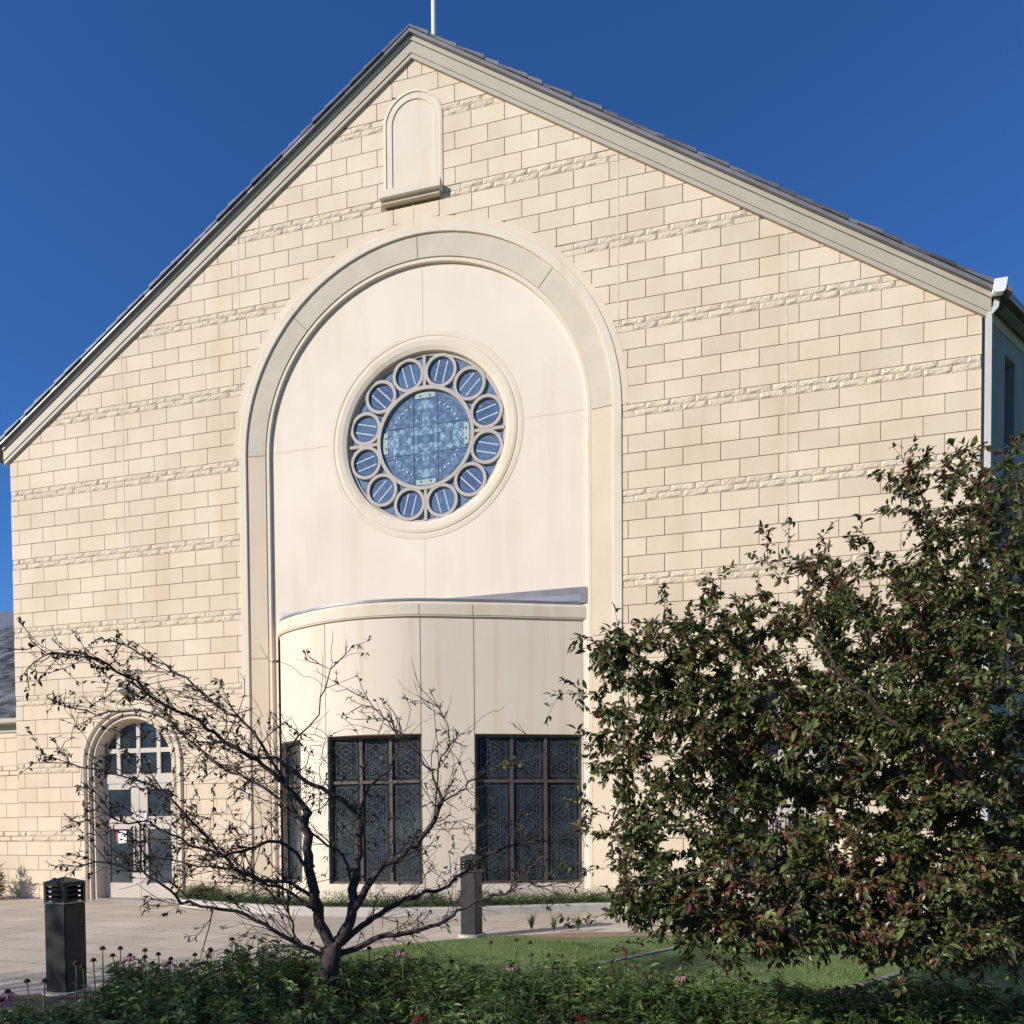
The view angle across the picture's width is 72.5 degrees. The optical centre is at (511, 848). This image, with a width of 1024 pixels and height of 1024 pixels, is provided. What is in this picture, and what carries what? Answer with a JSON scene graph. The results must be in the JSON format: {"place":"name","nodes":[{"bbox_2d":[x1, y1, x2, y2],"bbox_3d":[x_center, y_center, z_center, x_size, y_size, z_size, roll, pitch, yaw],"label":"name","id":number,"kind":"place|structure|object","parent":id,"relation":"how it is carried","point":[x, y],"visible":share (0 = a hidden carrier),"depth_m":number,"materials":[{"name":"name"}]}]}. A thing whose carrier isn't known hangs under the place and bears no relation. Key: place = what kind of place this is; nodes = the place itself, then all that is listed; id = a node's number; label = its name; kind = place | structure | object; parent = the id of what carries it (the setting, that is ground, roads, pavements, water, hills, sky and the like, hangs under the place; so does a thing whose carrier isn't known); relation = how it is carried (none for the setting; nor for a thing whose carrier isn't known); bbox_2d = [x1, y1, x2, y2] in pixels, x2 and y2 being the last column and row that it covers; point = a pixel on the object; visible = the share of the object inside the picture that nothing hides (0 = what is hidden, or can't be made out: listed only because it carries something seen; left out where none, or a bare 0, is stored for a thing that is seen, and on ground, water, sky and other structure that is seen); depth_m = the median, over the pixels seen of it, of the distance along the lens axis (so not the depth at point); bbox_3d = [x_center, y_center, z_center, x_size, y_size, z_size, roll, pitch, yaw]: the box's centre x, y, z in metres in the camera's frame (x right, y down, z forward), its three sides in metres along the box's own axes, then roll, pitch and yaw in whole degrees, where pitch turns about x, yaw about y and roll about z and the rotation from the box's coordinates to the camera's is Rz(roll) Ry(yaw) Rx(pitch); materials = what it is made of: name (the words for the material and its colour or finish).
{"place":"outdoors","nodes":[
{"label":"outdoors","id":0,"kind":"place"},
{"bbox_2d":[0,976,771,1023],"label":"planting bed soil","id":1,"kind":"structure","parent":0,"point":[19,999],"depth_m":5.70,"materials":[{"name":"brown soil"}]},
{"bbox_2d":[0,997,11,1023],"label":"coneflower","id":2,"kind":"object","parent":1,"relation":"on","point":[5,1003],"visible":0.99,"depth_m":4.41,"materials":[{"name":"purple plant"}]},
{"bbox_2d":[0,989,17,1017],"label":"coneflower","id":3,"kind":"object","parent":1,"relation":"on","point":[8,992],"visible":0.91,"depth_m":4.62,"materials":[{"name":"purple plant"}]},
{"bbox_2d":[23,978,36,1013],"bbox_3d":[-3.305,1.106,4.795,0.098,0.433,0.101,-2,2,-40],"label":"coneflower","id":4,"kind":"object","parent":1,"relation":"on","point":[27,980],"visible":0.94,"depth_m":4.78,"materials":[{"name":"green plant"}]},
{"bbox_2d":[38,978,49,1013],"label":"coneflower","id":5,"kind":"object","parent":1,"relation":"on","point":[44,980],"visible":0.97,"depth_m":4.56,"materials":[{"name":"green plant"}]},
{"bbox_2d":[71,960,84,1021],"bbox_3d":[-2.884,1.032,4.638,0.098,0.581,0.101,-2,2,-40],"label":"coneflower","id":6,"kind":"object","parent":1,"relation":"on","point":[76,962],"visible":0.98,"depth_m":4.62,"materials":[{"name":"green plant"}]},
{"bbox_2d":[79,964,93,1022],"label":"coneflower","id":7,"kind":"object","parent":1,"relation":"on","point":[82,966],"visible":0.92,"depth_m":4.68,"materials":[{"name":"green plant"}]},
{"bbox_2d":[90,958,98,999],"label":"coneflower","id":8,"kind":"object","parent":1,"relation":"on","point":[93,960],"visible":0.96,"depth_m":5.24,"materials":[{"name":"green plant"}]},
{"bbox_2d":[96,946,109,1013],"bbox_3d":[-2.950,1.007,5.050,0.101,0.614,0.098,-1,2,-35],"label":"coneflower","id":9,"kind":"object","parent":1,"relation":"on","point":[101,948],"visible":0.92,"depth_m":5.04,"materials":[{"name":"green plant"}]},
{"bbox_2d":[115,946,122,972],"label":"coneflower","id":10,"kind":"object","parent":1,"relation":"on","point":[120,948],"visible":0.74,"depth_m":5.73,"materials":[{"name":"plant"}]},
{"bbox_2d":[122,953,136,980],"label":"coneflower","id":11,"kind":"object","parent":1,"relation":"on","point":[128,956],"visible":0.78,"depth_m":5.69,"materials":[{"name":"pink plant"}]},
{"bbox_2d":[137,955,148,1011],"bbox_3d":[-2.931,1.070,5.535,0.131,0.465,0.098,1,2,50],"label":"coneflower","id":12,"kind":"object","parent":1,"relation":"on","point":[144,956],"visible":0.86,"depth_m":5.51,"materials":[{"name":"green plant"}]},
{"bbox_2d":[141,948,147,977],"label":"coneflower","id":13,"kind":"object","parent":1,"relation":"on","point":[144,950],"visible":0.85,"depth_m":5.55,"materials":[{"name":"plant"}]},
{"bbox_2d":[156,952,161,994],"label":"coneflower","id":14,"kind":"object","parent":1,"relation":"on","point":[158,953],"visible":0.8,"depth_m":5.70,"materials":[{"name":"green plant"}]},
{"bbox_2d":[162,960,175,981],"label":"coneflower","id":15,"kind":"object","parent":1,"relation":"on","point":[169,962],"visible":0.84,"depth_m":5.35,"materials":[{"name":"pink plant"}]},
{"bbox_2d":[206,947,217,970],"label":"coneflower","id":16,"kind":"object","parent":1,"relation":"on","point":[210,948],"visible":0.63,"depth_m":5.54,"materials":[{"name":"plant"}]},
{"bbox_2d":[226,937,234,1005],"bbox_3d":[-2.232,0.999,5.551,0.112,0.597,0.101,0,1,13],"label":"coneflower","id":17,"kind":"object","parent":1,"relation":"on","point":[232,938],"visible":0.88,"depth_m":5.54,"materials":[{"name":"green plant"}]},
{"bbox_2d":[0,617,595,1017],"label":"bare tree","id":18,"kind":"object","parent":1,"relation":"on","point":[331,952],"visible":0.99,"depth_m":5.29,"materials":[{"name":"brown plant"}]},
{"bbox_2d":[310,941,319,985],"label":"coneflower","id":19,"kind":"object","parent":1,"relation":"on","point":[312,943],"visible":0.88,"depth_m":5.75,"materials":[{"name":"green plant"}]},
{"bbox_2d":[363,946,374,995],"bbox_3d":[-1.149,1.035,5.658,0.098,0.503,0.106,-2,2,-40],"label":"coneflower","id":20,"kind":"object","parent":1,"relation":"on","point":[368,947],"visible":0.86,"depth_m":5.63,"materials":[{"name":"green plant"}]},
{"bbox_2d":[395,948,407,997],"bbox_3d":[-0.877,1.042,5.592,0.121,0.488,0.112,0,1,13],"label":"coneflower","id":21,"kind":"object","parent":1,"relation":"on","point":[401,951],"visible":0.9,"depth_m":5.59,"materials":[{"name":"pink plant"}]},
{"bbox_2d":[411,1013,426,1023],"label":"coneflower","id":22,"kind":"object","parent":1,"relation":"on","point":[419,1016],"visible":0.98,"depth_m":4.57,"materials":[{"name":"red plant"}]},
{"bbox_2d":[484,940,493,985],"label":"coneflower","id":23,"kind":"object","parent":1,"relation":"on","point":[490,942],"visible":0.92,"depth_m":5.57,"materials":[{"name":"green plant"}]},
{"bbox_2d":[505,963,513,976],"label":"coneflower","id":24,"kind":"object","parent":1,"relation":"on","point":[510,965],"visible":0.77,"depth_m":5.89,"materials":[{"name":"pink plant"}]},
{"bbox_2d":[0,933,1023,1023],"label":"flower bed foliage","id":25,"kind":"object","parent":1,"relation":"on","point":[497,997],"visible":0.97,"depth_m":4.99,"materials":[{"name":"green plant"}]},
{"bbox_2d":[510,938,520,980],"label":"coneflower","id":26,"kind":"object","parent":1,"relation":"on","point":[516,939],"visible":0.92,"depth_m":5.72,"materials":[{"name":"green plant"}]},
{"bbox_2d":[527,940,532,980],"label":"coneflower","id":27,"kind":"object","parent":1,"relation":"on","point":[529,942],"visible":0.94,"depth_m":5.82,"materials":[{"name":"green plant"}]},
{"bbox_2d":[527,953,535,970],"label":"coneflower","id":28,"kind":"object","parent":1,"relation":"on","point":[531,961],"visible":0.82,"depth_m":5.86,"materials":[{"name":"green plant"}]},
{"bbox_2d":[544,953,551,982],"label":"coneflower","id":29,"kind":"object","parent":1,"relation":"on","point":[548,954],"visible":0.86,"depth_m":5.55,"materials":[{"name":"green plant"}]},
{"bbox_2d":[574,1012,588,1023],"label":"coneflower","id":30,"kind":"object","parent":1,"relation":"on","point":[583,1016],"visible":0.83,"depth_m":4.59,"materials":[{"name":"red plant"}]},
{"bbox_2d":[674,973,687,983],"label":"coneflower","id":31,"kind":"object","parent":1,"relation":"on","point":[681,975],"visible":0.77,"depth_m":5.45,"materials":[{"name":"pink plant"}]},
{"bbox_2d":[831,986,845,997],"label":"coneflower","id":32,"kind":"object","parent":1,"relation":"on","point":[837,988],"visible":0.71,"depth_m":4.95,"materials":[{"name":"purple plant"}]},
{"bbox_2d":[214,897,565,906],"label":"planter soil","id":33,"kind":"structure","parent":0,"point":[333,906],"depth_m":12.99,"materials":[{"name":"brown soil"}]},
{"bbox_2d":[172,881,940,908],"bbox_3d":[-0.059,0.867,12.405,14.713,0.411,2.123,0,1,13],"label":"planter groundcover","id":34,"kind":"object","parent":33,"relation":"on","point":[444,902],"visible":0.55,"depth_m":12.59,"materials":[{"name":"green plant"}]},
{"bbox_2d":[0,896,941,995],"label":"pavement","id":35,"kind":"structure","parent":0,"point":[112,926],"depth_m":10.22,"materials":[{"name":"concrete"}]},
{"bbox_2d":[0,862,8,897],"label":"spiky shrub","id":36,"kind":"object","parent":35,"relation":"on","point":[1,881],"visible":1,"depth_m":15.66,"materials":[{"name":"green plant"}]},
{"bbox_2d":[0,610,19,896],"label":"side wing","id":37,"kind":"structure","parent":35,"relation":"on","point":[9,837],"depth_m":16.30,"materials":[{"name":"beige stone"}]},
{"bbox_2d":[42,877,91,995],"bbox_3d":[-4.028,0.786,6.303,0.375,1.070,0.375,0,1,14],"label":"bollard","id":38,"kind":"object","parent":35,"relation":"on","point":[65,934],"visible":0.92,"depth_m":6.21,"materials":[{"name":"metal"}]},
{"bbox_2d":[458,854,485,937],"bbox_3d":[-0.554,0.638,9.545,0.375,1.140,0.375,0,1,22],"label":"bollard","id":39,"kind":"object","parent":35,"relation":"on","point":[471,924],"visible":0.7,"depth_m":9.45,"materials":[{"name":"metal"}]},
{"bbox_2d":[0,0,1023,915],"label":"church","id":40,"kind":"structure","parent":35,"relation":"on","point":[472,386],"depth_m":13.19,"materials":[{"name":"stone"}]},
{"bbox_2d":[116,830,126,842],"bbox_3d":[-8.690,-0.263,15.540,0.270,0.290,0.008,0,1,13],"label":"notice","id":41,"kind":"object","parent":40,"relation":"attached to","point":[118,837],"visible":0.79,"depth_m":15.54,"materials":[{"name":"paper"}]},
{"bbox_2d":[114,686,132,692],"bbox_3d":[-8.398,-3.446,15.020,0.396,0.145,0.198,0,1,13],"label":"wall lamp","id":42,"kind":"object","parent":40,"relation":"attached to","point":[119,690],"visible":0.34,"depth_m":14.97,"materials":[{"name":"silver metal"}]},
{"bbox_2d":[105,784,141,897],"bbox_3d":[-8.647,-0.170,15.505,0.879,2.525,0.118,0,1,13],"label":"door leaf","id":43,"kind":"structure","parent":40,"relation":"in","point":[115,792],"depth_m":15.54,"materials":[{"name":"paint"}]},
{"bbox_2d":[139,783,173,897],"bbox_3d":[-7.779,-0.171,15.305,0.879,2.525,0.118,0,1,13],"label":"door leaf","id":44,"kind":"structure","parent":40,"relation":"in","point":[146,802],"depth_m":15.34,"materials":[{"name":"paint"}]},
{"bbox_2d":[285,741,301,881],"bbox_3d":[-4.305,-0.731,13.974,0.075,2.780,0.860,-2,2,-42],"label":"leaded window","id":45,"kind":"structure","parent":40,"relation":"in","point":[290,839],"depth_m":14.11,"materials":[{"name":"black glass"}]},
{"bbox_2d":[329,734,422,883],"bbox_3d":[-2.544,-0.723,13.141,1.871,2.780,0.075,0,1,12],"label":"leaded window","id":46,"kind":"structure","parent":40,"relation":"in","point":[371,746],"depth_m":13.15,"materials":[{"name":"black glass"}]},
{"bbox_2d":[349,353,505,521],"bbox_3d":[-1.704,-8.065,13.729,3.260,3.260,0.070,0,1,13],"label":"rose window","id":47,"kind":"structure","parent":40,"relation":"in","point":[427,436],"depth_m":13.73,"materials":[{"name":"glass"}]},
{"bbox_2d":[475,734,581,883],"bbox_3d":[0.317,-0.742,13.125,2.012,2.780,0.075,-1,1,-6],"label":"leaded window","id":48,"kind":"structure","parent":40,"relation":"in","point":[521,794],"depth_m":13.13,"materials":[{"name":"black glass"}]},
{"bbox_2d":[729,772,780,903],"bbox_3d":[4.354,-0.188,12.519,0.879,2.525,0.118,0,1,13],"label":"door leaf","id":49,"kind":"structure","parent":40,"relation":"in","point":[751,863],"depth_m":12.55,"materials":[{"name":"paint"}]},
{"bbox_2d":[781,766,834,890],"bbox_3d":[5.223,-0.189,12.320,0.879,2.525,0.118,0,1,13],"label":"door leaf","id":50,"kind":"structure","parent":40,"relation":"in","point":[783,824],"depth_m":12.38,"materials":[{"name":"paint"}]},
{"bbox_2d":[526,912,535,929],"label":"grass tuft","id":51,"kind":"object","parent":35,"relation":"on","point":[531,921],"visible":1,"depth_m":10.11,"materials":[{"name":"green plant"}]},
{"bbox_2d":[176,896,923,916],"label":"kerb","id":52,"kind":"structure","parent":35,"relation":"on","point":[498,909],"depth_m":12.17,"materials":[{"name":"concrete"}]},
{"bbox_2d":[548,912,557,931],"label":"grass tuft","id":53,"kind":"object","parent":35,"relation":"on","point":[553,923],"visible":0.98,"depth_m":9.87,"materials":[{"name":"green plant"}]},
{"bbox_2d":[570,912,583,930],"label":"grass tuft","id":54,"kind":"object","parent":35,"relation":"on","point":[577,925],"visible":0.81,"depth_m":9.95,"materials":[{"name":"green plant"}]},
{"bbox_2d":[0,0,1023,610],"label":"sky","id":55,"kind":"structure","parent":0,"point":[127,127],"materials":[{"name":"blue"}]},
{"bbox_2d":[257,932,1023,1023],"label":"lawn","id":56,"kind":"structure","parent":0,"point":[649,947],"depth_m":7.65,"materials":[{"name":"green plant"}]},
{"bbox_2d":[524,932,713,937],"bbox_3d":[2.086,1.175,9.595,3.933,0.001,0.523,0,1,-2],"label":"mulch bed","id":57,"kind":"object","parent":56,"relation":"on","point":[590,934],"visible":0.64,"depth_m":9.55,"materials":[{"name":"brown soil"}]},
{"bbox_2d":[534,938,714,978],"bbox_3d":[1.691,1.218,8.172,4.105,0.038,0.075,-2,2,-43],"label":"lawn edging","id":58,"kind":"object","parent":56,"relation":"on","point":[646,953],"visible":0.23,"depth_m":7.95,"materials":[{"name":"concrete"}]},
{"bbox_2d":[498,429,1023,997],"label":"plum tree","id":59,"kind":"object","parent":56,"relation":"on","point":[902,925],"visible":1,"depth_m":4.22,"materials":[{"name":"green plant"}]},
{"bbox_2d":[840,945,977,992],"bbox_3d":[4.245,1.223,7.227,5.280,0.038,0.075,-2,2,-40],"label":"lawn edging","id":60,"kind":"object","parent":56,"relation":"on","point":[896,973],"depth_m":6.62,"materials":[{"name":"concrete"}]},
{"bbox_2d":[281,871,1019,935],"bbox_3d":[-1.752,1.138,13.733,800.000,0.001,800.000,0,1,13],"label":"ground","id":61,"kind":"structure","parent":0,"point":[938,916],"depth_m":17.63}
]}

